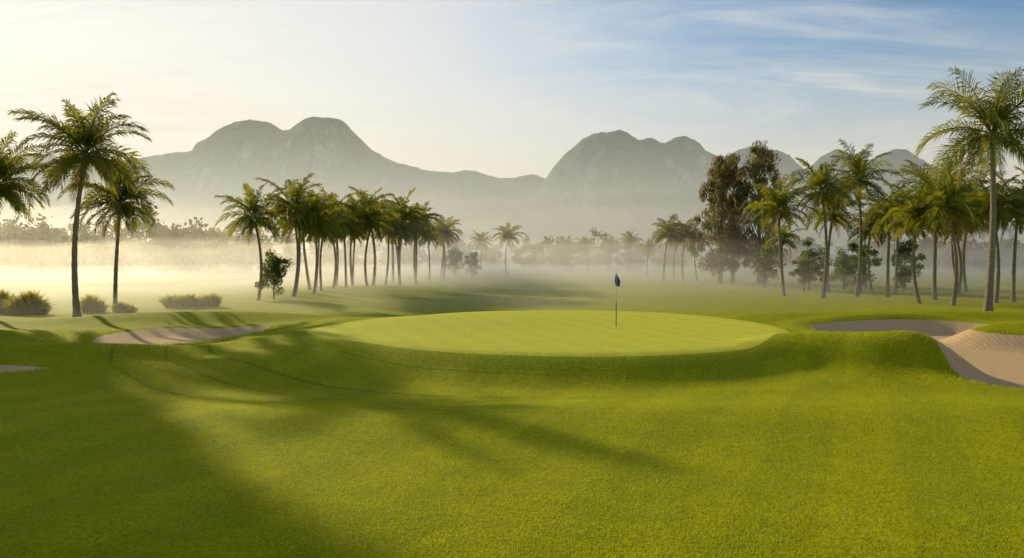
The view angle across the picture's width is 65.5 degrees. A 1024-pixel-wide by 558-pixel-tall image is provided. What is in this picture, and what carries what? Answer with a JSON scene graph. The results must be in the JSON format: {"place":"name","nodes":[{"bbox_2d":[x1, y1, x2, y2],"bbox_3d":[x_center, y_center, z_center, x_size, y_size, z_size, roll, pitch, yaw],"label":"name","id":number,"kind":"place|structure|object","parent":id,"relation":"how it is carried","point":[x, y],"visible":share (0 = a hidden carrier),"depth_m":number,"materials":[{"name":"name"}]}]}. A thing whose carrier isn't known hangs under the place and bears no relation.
{"place":"outdoors","nodes":[
{"label":"outdoors","id":0,"kind":"place"},
{"bbox_2d":[0,117,516,257],"bbox_3d":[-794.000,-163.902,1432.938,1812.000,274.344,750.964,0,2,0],"label":"mountain","id":1,"kind":"structure","parent":0,"point":[337,156],"depth_m":1363.20,"materials":[{"name":"stone"}]},
{"bbox_2d":[476,171,544,204],"bbox_3d":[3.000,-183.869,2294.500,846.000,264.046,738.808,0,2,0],"label":"mountain","id":2,"kind":"structure","parent":0,"point":[517,190],"depth_m":2268.66,"materials":[{"name":"stone"}]},
{"bbox_2d":[0,257,1023,557],"bbox_3d":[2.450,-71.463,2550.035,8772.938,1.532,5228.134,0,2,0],"label":"ground","id":3,"kind":"structure","parent":0,"point":[520,319],"depth_m":16.18,"materials":[{"name":"green plant"}]},
{"bbox_2d":[0,288,17,313],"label":"ornamental shrub","id":4,"kind":"object","parent":3,"relation":"on","point":[3,295],"visible":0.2,"depth_m":44.93,"materials":[{"name":"green plant"}]},
{"bbox_2d":[0,129,57,223],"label":"coconut palm","id":5,"kind":"object","parent":3,"relation":"on","point":[9,169],"visible":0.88,"depth_m":42.71,"materials":[{"name":"green plant"}]},
{"bbox_2d":[0,289,60,314],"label":"ornamental shrub","id":6,"kind":"object","parent":3,"relation":"on","point":[29,303],"visible":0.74,"depth_m":43.11,"materials":[{"name":"green plant"}]},
{"bbox_2d":[7,92,154,316],"bbox_3d":[-21.416,-3.723,40.653,7.579,11.950,6.714,1,2,27],"label":"coconut palm","id":7,"kind":"object","parent":3,"relation":"on","point":[77,161],"visible":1,"depth_m":40.35,"materials":[{"name":"green plant"}]},
{"bbox_2d":[70,294,112,312],"bbox_3d":[-24.271,1.409,45.959,2.656,1.267,2.349,0,2,0],"label":"ornamental shrub","id":8,"kind":"object","parent":3,"relation":"on","point":[90,304],"visible":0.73,"depth_m":45.70,"materials":[{"name":"green plant"}]},
{"bbox_2d":[56,151,174,311],"bbox_3d":[-22.752,-2.741,46.667,5.852,9.906,5.987,0,2,0],"label":"coconut palm","id":9,"kind":"object","parent":3,"relation":"on","point":[120,207],"visible":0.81,"depth_m":46.02,"materials":[{"name":"green plant"}]},
{"bbox_2d":[105,301,141,312],"bbox_3d":[-22.340,1.635,46.118,1.965,0.797,1.606,1,2,17],"label":"ornamental shrub","id":10,"kind":"object","parent":3,"relation":"on","point":[122,307],"visible":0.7,"depth_m":45.80,"materials":[{"name":"green plant"}]},
{"bbox_2d":[155,293,201,308],"bbox_3d":[-20.860,1.373,50.134,3.272,1.105,2.686,0,2,0],"label":"ornamental shrub","id":11,"kind":"object","parent":3,"relation":"on","point":[176,302],"visible":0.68,"depth_m":49.63,"materials":[{"name":"green plant"}]},
{"bbox_2d":[189,291,224,307],"bbox_3d":[-19.374,1.339,50.364,2.861,1.127,2.301,0,2,-13],"label":"ornamental shrub","id":12,"kind":"object","parent":3,"relation":"on","point":[208,301],"visible":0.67,"depth_m":49.99,"materials":[{"name":"green plant"}]},
{"bbox_2d":[214,182,293,300],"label":"coconut palm","id":13,"kind":"object","parent":3,"relation":"on","point":[249,222],"visible":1,"depth_m":55.33,"materials":[{"name":"green plant"}]},
{"bbox_2d":[254,249,294,298],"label":"broadleaf tree","id":14,"kind":"object","parent":3,"relation":"on","point":[275,263],"visible":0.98,"depth_m":56.31,"materials":[{"name":"green plant"}]},
{"bbox_2d":[255,173,331,296],"bbox_3d":[-16.212,-3.170,58.056,5.880,9.539,4.965,-1,2,-38],"label":"coconut palm","id":15,"kind":"object","parent":3,"relation":"on","point":[293,198],"visible":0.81,"depth_m":58.05,"materials":[{"name":"green plant"}]},
{"bbox_2d":[265,185,331,293],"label":"coconut palm","id":16,"kind":"object","parent":3,"relation":"on","point":[299,229],"visible":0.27,"depth_m":61.79,"materials":[{"name":"green plant"}]},
{"bbox_2d":[289,190,329,289],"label":"coconut palm","id":17,"kind":"object","parent":3,"relation":"on","point":[307,272],"visible":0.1,"depth_m":67.10,"materials":[{"name":"green plant"}]},
{"bbox_2d":[292,210,330,287],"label":"coconut palm","id":18,"kind":"object","parent":3,"relation":"on","point":[318,254],"visible":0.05,"depth_m":70.94,"materials":[{"name":"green plant"}]},
{"bbox_2d":[281,189,345,293],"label":"coconut palm","id":19,"kind":"object","parent":3,"relation":"on","point":[320,216],"visible":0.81,"depth_m":60.29,"materials":[{"name":"green plant"}]},
{"bbox_2d":[302,196,356,290],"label":"coconut palm","id":20,"kind":"object","parent":3,"relation":"on","point":[333,234],"visible":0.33,"depth_m":63.91,"materials":[{"name":"green plant"}]},
{"bbox_2d":[319,186,355,285],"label":"coconut palm","id":21,"kind":"object","parent":3,"relation":"on","point":[329,199],"visible":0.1,"depth_m":73.00,"materials":[{"name":"green plant"}]},
{"bbox_2d":[318,204,359,288],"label":"coconut palm","id":22,"kind":"object","parent":3,"relation":"on","point":[335,263],"visible":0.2,"depth_m":67.98,"materials":[{"name":"green plant"}]},
{"bbox_2d":[334,203,371,286],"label":"coconut palm","id":23,"kind":"object","parent":3,"relation":"on","point":[351,230],"visible":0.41,"depth_m":70.20,"materials":[{"name":"green plant"}]},
{"bbox_2d":[337,195,372,285],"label":"coconut palm","id":24,"kind":"object","parent":3,"relation":"on","point":[356,202],"visible":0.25,"depth_m":74.13,"materials":[{"name":"green plant"}]},
{"bbox_2d":[340,227,373,281],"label":"coconut palm","id":25,"kind":"object","parent":3,"relation":"on","point":[354,248],"visible":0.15,"depth_m":78.43,"materials":[{"name":"green plant"}]},
{"bbox_2d":[344,199,394,285],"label":"coconut palm","id":26,"kind":"object","parent":3,"relation":"on","point":[373,214],"visible":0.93,"depth_m":71.88,"materials":[{"name":"green plant"}]},
{"bbox_2d":[345,186,397,284],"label":"coconut palm","id":27,"kind":"object","parent":3,"relation":"on","point":[368,201],"visible":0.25,"depth_m":78.36,"materials":[{"name":"green plant"}]},
{"bbox_2d":[371,209,408,284],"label":"coconut palm","id":28,"kind":"object","parent":3,"relation":"on","point":[394,227],"visible":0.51,"depth_m":82.99,"materials":[{"name":"green plant"}]},
{"bbox_2d":[374,207,414,254],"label":"coconut palm","id":29,"kind":"object","parent":3,"relation":"on","point":[395,237],"visible":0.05,"depth_m":90.85,"materials":[{"name":"green plant"}]},
{"bbox_2d":[383,196,417,282],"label":"coconut palm","id":30,"kind":"object","parent":3,"relation":"on","point":[393,279],"visible":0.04,"depth_m":94.58,"materials":[{"name":"green plant"}]},
{"bbox_2d":[382,213,422,285],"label":"coconut palm","id":31,"kind":"object","parent":3,"relation":"on","point":[407,229],"visible":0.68,"depth_m":84.06,"materials":[{"name":"green plant"}]},
{"bbox_2d":[379,188,428,284],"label":"coconut palm","id":32,"kind":"object","parent":3,"relation":"on","point":[402,206],"visible":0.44,"depth_m":86.00,"materials":[{"name":"green plant"}]},
{"bbox_2d":[404,205,440,284],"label":"coconut palm","id":33,"kind":"object","parent":3,"relation":"on","point":[423,232],"visible":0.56,"depth_m":89.19,"materials":[{"name":"green plant"}]},
{"bbox_2d":[405,200,443,283],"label":"coconut palm","id":34,"kind":"object","parent":3,"relation":"on","point":[430,229],"visible":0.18,"depth_m":93.61,"materials":[{"name":"green plant"}]},
{"bbox_2d":[411,222,446,281],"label":"coconut palm","id":35,"kind":"object","parent":3,"relation":"on","point":[432,238],"visible":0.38,"depth_m":99.19,"materials":[{"name":"green plant"}]},
{"bbox_2d":[429,215,462,279],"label":"coconut palm","id":36,"kind":"object","parent":3,"relation":"on","point":[453,226],"visible":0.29,"depth_m":109.86,"materials":[{"name":"green plant"}]},
{"bbox_2d":[433,217,461,280],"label":"coconut palm","id":37,"kind":"object","parent":3,"relation":"on","point":[445,230],"visible":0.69,"depth_m":105.48,"materials":[{"name":"green plant"}]},
{"bbox_2d":[441,245,464,277],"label":"broadleaf tree","id":38,"kind":"object","parent":3,"relation":"on","point":[452,258],"visible":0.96,"depth_m":121.56,"materials":[{"name":"green plant"}]},
{"bbox_2d":[463,251,481,278],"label":"broadleaf tree","id":39,"kind":"object","parent":3,"relation":"on","point":[474,263],"visible":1,"depth_m":117.81,"materials":[{"name":"green plant"}]},
{"bbox_2d":[467,230,492,272],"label":"coconut palm","id":40,"kind":"object","parent":3,"relation":"on","point":[481,241],"visible":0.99,"depth_m":150.11,"materials":[{"name":"green plant"}]},
{"bbox_2d":[491,223,526,275],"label":"coconut palm","id":41,"kind":"object","parent":3,"relation":"on","point":[508,236],"visible":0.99,"depth_m":129.74,"materials":[{"name":"green plant"}]},
{"bbox_2d":[0,200,1023,273],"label":"distant trees","id":42,"kind":"object","parent":3,"relation":"on","point":[47,250],"visible":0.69,"depth_m":157.79,"materials":[{"name":"green plant"}]},
{"bbox_2d":[556,236,574,270],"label":"coconut palm","id":43,"kind":"object","parent":3,"relation":"on","point":[566,244],"visible":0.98,"depth_m":164.76,"materials":[{"name":"green plant"}]},
{"bbox_2d":[573,237,596,272],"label":"coconut palm","id":44,"kind":"object","parent":3,"relation":"on","point":[585,246],"visible":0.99,"depth_m":149.75,"materials":[{"name":"green plant"}]},
{"bbox_2d":[599,236,619,272],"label":"coconut palm","id":45,"kind":"object","parent":3,"relation":"on","point":[609,246],"visible":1,"depth_m":151.50,"materials":[{"name":"green plant"}]},
{"bbox_2d":[615,272,619,326],"bbox_3d":[3.760,0.771,28.417,0.190,2.066,0.142,0,2,0],"label":"golf flagstick","id":46,"kind":"object","parent":3,"relation":"on","point":[617,281],"visible":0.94,"depth_m":28.42,"materials":[{"name":"paint"}]},
{"bbox_2d":[619,228,641,272],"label":"coconut palm","id":47,"kind":"object","parent":3,"relation":"on","point":[631,240],"visible":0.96,"depth_m":149.13,"materials":[{"name":"green plant"}]},
{"bbox_2d":[638,238,659,277],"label":"coconut palm","id":48,"kind":"object","parent":3,"relation":"on","point":[648,246],"visible":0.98,"depth_m":121.23,"materials":[{"name":"green plant"}]},
{"bbox_2d":[649,213,686,281],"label":"coconut palm","id":49,"kind":"object","parent":3,"relation":"on","point":[664,231],"visible":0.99,"depth_m":102.25,"materials":[{"name":"green plant"}]},
{"bbox_2d":[665,226,692,279],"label":"coconut palm","id":50,"kind":"object","parent":3,"relation":"on","point":[676,247],"visible":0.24,"depth_m":111.92,"materials":[{"name":"green plant"}]},
{"bbox_2d":[670,216,704,281],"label":"coconut palm","id":51,"kind":"object","parent":3,"relation":"on","point":[686,232],"visible":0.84,"depth_m":102.46,"materials":[{"name":"green plant"}]},
{"bbox_2d":[680,223,709,280],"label":"coconut palm","id":52,"kind":"object","parent":3,"relation":"on","point":[689,242],"visible":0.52,"depth_m":103.93,"materials":[{"name":"green plant"}]},
{"bbox_2d":[687,153,750,283],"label":"casuarina tree","id":53,"kind":"object","parent":3,"relation":"on","point":[723,172],"visible":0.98,"depth_m":93.02,"materials":[{"name":"green plant"}]},
{"bbox_2d":[706,151,755,282],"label":"casuarina tree","id":54,"kind":"object","parent":3,"relation":"on","point":[736,210],"visible":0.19,"depth_m":96.17,"materials":[{"name":"green plant"}]},
{"bbox_2d":[722,140,796,283],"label":"casuarina tree","id":55,"kind":"object","parent":3,"relation":"on","point":[760,166],"visible":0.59,"depth_m":92.23,"materials":[{"name":"green plant"}]},
{"bbox_2d":[752,245,784,287],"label":"broadleaf tree","id":56,"kind":"object","parent":3,"relation":"on","point":[766,263],"visible":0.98,"depth_m":79.71,"materials":[{"name":"green plant"}]},
{"bbox_2d":[744,178,820,295],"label":"coconut palm","id":57,"kind":"object","parent":3,"relation":"on","point":[778,199],"visible":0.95,"depth_m":63.59,"materials":[{"name":"green plant"}]},
{"bbox_2d":[763,222,806,288],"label":"coconut palm","id":58,"kind":"object","parent":3,"relation":"on","point":[785,234],"visible":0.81,"depth_m":77.77,"materials":[{"name":"green plant"}]},
{"bbox_2d":[788,251,819,290],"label":"broadleaf tree","id":59,"kind":"object","parent":3,"relation":"on","point":[803,263],"visible":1,"depth_m":71.80,"materials":[{"name":"green plant"}]},
{"bbox_2d":[798,239,833,290],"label":"broadleaf tree","id":60,"kind":"object","parent":3,"relation":"on","point":[820,262],"visible":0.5,"depth_m":73.52,"materials":[{"name":"green plant"}]},
{"bbox_2d":[774,157,864,297],"bbox_3d":[23.909,-4.018,61.974,6.114,11.568,6.579,-1,2,-31],"label":"coconut palm","id":61,"kind":"object","parent":3,"relation":"on","point":[819,178],"visible":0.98,"depth_m":61.59,"materials":[{"name":"green plant"}]},
{"bbox_2d":[801,189,863,291],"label":"coconut palm","id":62,"kind":"object","parent":3,"relation":"on","point":[832,216],"visible":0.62,"depth_m":71.02,"materials":[{"name":"green plant"}]},
{"bbox_2d":[829,249,854,289],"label":"broadleaf tree","id":63,"kind":"object","parent":3,"relation":"on","point":[840,264],"visible":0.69,"depth_m":75.82,"materials":[{"name":"green plant"}]},
{"bbox_2d":[842,241,882,291],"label":"broadleaf tree","id":64,"kind":"object","parent":3,"relation":"on","point":[853,247],"visible":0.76,"depth_m":69.68,"materials":[{"name":"green plant"}]},
{"bbox_2d":[828,139,905,295],"bbox_3d":[27.919,-4.840,64.133,6.615,13.045,6.124,-1,2,-40],"label":"coconut palm","id":65,"kind":"object","parent":3,"relation":"on","point":[860,164],"visible":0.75,"depth_m":63.48,"materials":[{"name":"green plant"}]},
{"bbox_2d":[846,209,892,289],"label":"coconut palm","id":66,"kind":"object","parent":3,"relation":"on","point":[866,231],"visible":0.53,"depth_m":73.60,"materials":[{"name":"green plant"}]},
{"bbox_2d":[846,207,892,287],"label":"coconut palm","id":67,"kind":"object","parent":3,"relation":"on","point":[865,286],"visible":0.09,"depth_m":81.75,"materials":[{"name":"green plant"}]},
{"bbox_2d":[854,183,928,296],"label":"coconut palm","id":68,"kind":"object","parent":3,"relation":"on","point":[885,222],"visible":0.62,"depth_m":61.88,"materials":[{"name":"green plant"}]},
{"bbox_2d":[862,193,925,294],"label":"coconut palm","id":69,"kind":"object","parent":3,"relation":"on","point":[896,269],"visible":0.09,"depth_m":65.95,"materials":[{"name":"green plant"}]},
{"bbox_2d":[892,267,911,291],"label":"broadleaf tree","id":70,"kind":"object","parent":3,"relation":"on","point":[902,278],"visible":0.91,"depth_m":69.80,"materials":[{"name":"green plant"}]},
{"bbox_2d":[890,239,925,288],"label":"broadleaf tree","id":71,"kind":"object","parent":3,"relation":"on","point":[905,250],"visible":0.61,"depth_m":77.64,"materials":[{"name":"green plant"}]},
{"bbox_2d":[867,180,966,302],"bbox_3d":[27.490,-2.324,53.724,5.998,8.598,5.072,-1,2,-39],"label":"coconut palm","id":72,"kind":"object","parent":3,"relation":"on","point":[912,215],"visible":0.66,"depth_m":53.86,"materials":[{"name":"green plant"}]},
{"bbox_2d":[889,159,980,299],"bbox_3d":[30.800,-3.551,58.261,6.537,10.720,6.504,1,2,31],"label":"coconut palm","id":73,"kind":"object","parent":3,"relation":"on","point":[934,281],"visible":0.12,"depth_m":57.82,"materials":[{"name":"green plant"}]},
{"bbox_2d":[887,159,1007,305],"bbox_3d":[27.979,-3.088,51.289,6.488,10.236,6.868,0,2,0],"label":"coconut palm","id":74,"kind":"object","parent":3,"relation":"on","point":[945,196],"visible":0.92,"depth_m":51.10,"materials":[{"name":"green plant"}]},
{"bbox_2d":[916,169,989,296],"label":"coconut palm","id":75,"kind":"object","parent":3,"relation":"on","point":[958,293],"visible":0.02,"depth_m":61.96,"materials":[{"name":"green plant"}]},
{"bbox_2d":[926,212,986,293],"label":"coconut palm","id":76,"kind":"object","parent":3,"relation":"on","point":[960,259],"visible":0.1,"depth_m":65.83,"materials":[{"name":"green plant"}]},
{"bbox_2d":[912,65,1023,310],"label":"coconut palm","id":77,"kind":"object","parent":3,"relation":"on","point":[996,117],"visible":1,"depth_m":44.74,"materials":[{"name":"green plant"}]},
{"bbox_2d":[958,210,989,287],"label":"coconut palm","id":78,"kind":"object","parent":3,"relation":"on","point":[966,238],"visible":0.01,"depth_m":79.90,"materials":[{"name":"green plant"}]},
{"bbox_2d":[962,176,989,291],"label":"coconut palm","id":79,"kind":"object","parent":3,"relation":"on","point":[965,286],"visible":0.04,"depth_m":69.89,"materials":[{"name":"green plant"}]},
{"bbox_2d":[956,175,1023,302],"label":"coconut palm","id":80,"kind":"object","parent":3,"relation":"on","point":[1002,211],"visible":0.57,"depth_m":53.59,"materials":[{"name":"green plant"}]},
{"bbox_2d":[974,171,1023,301],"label":"coconut palm","id":81,"kind":"object","parent":3,"relation":"on","point":[1013,279],"visible":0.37,"depth_m":55.75,"materials":[{"name":"green plant"}]},
{"bbox_2d":[1005,166,1023,229],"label":"coconut palm","id":82,"kind":"object","parent":3,"relation":"on","point":[1018,182],"visible":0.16,"depth_m":62.58,"materials":[{"name":"green plant"}]},
{"bbox_2d":[0,0,1023,189],"label":"sky","id":83,"kind":"structure","parent":0,"point":[496,88],"materials":[{"name":"blue"}]},
{"bbox_2d":[465,130,866,257],"bbox_3d":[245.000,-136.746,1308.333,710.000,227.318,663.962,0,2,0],"label":"mountain","id":84,"kind":"structure","parent":0,"point":[616,183],"depth_m":1208.92,"materials":[{"name":"stone"}]},
{"bbox_2d":[719,146,1023,257],"bbox_3d":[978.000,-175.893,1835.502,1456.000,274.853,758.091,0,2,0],"label":"mountain","id":85,"kind":"structure","parent":0,"point":[788,164],"depth_m":1797.35,"materials":[{"name":"stone"}]}
]}

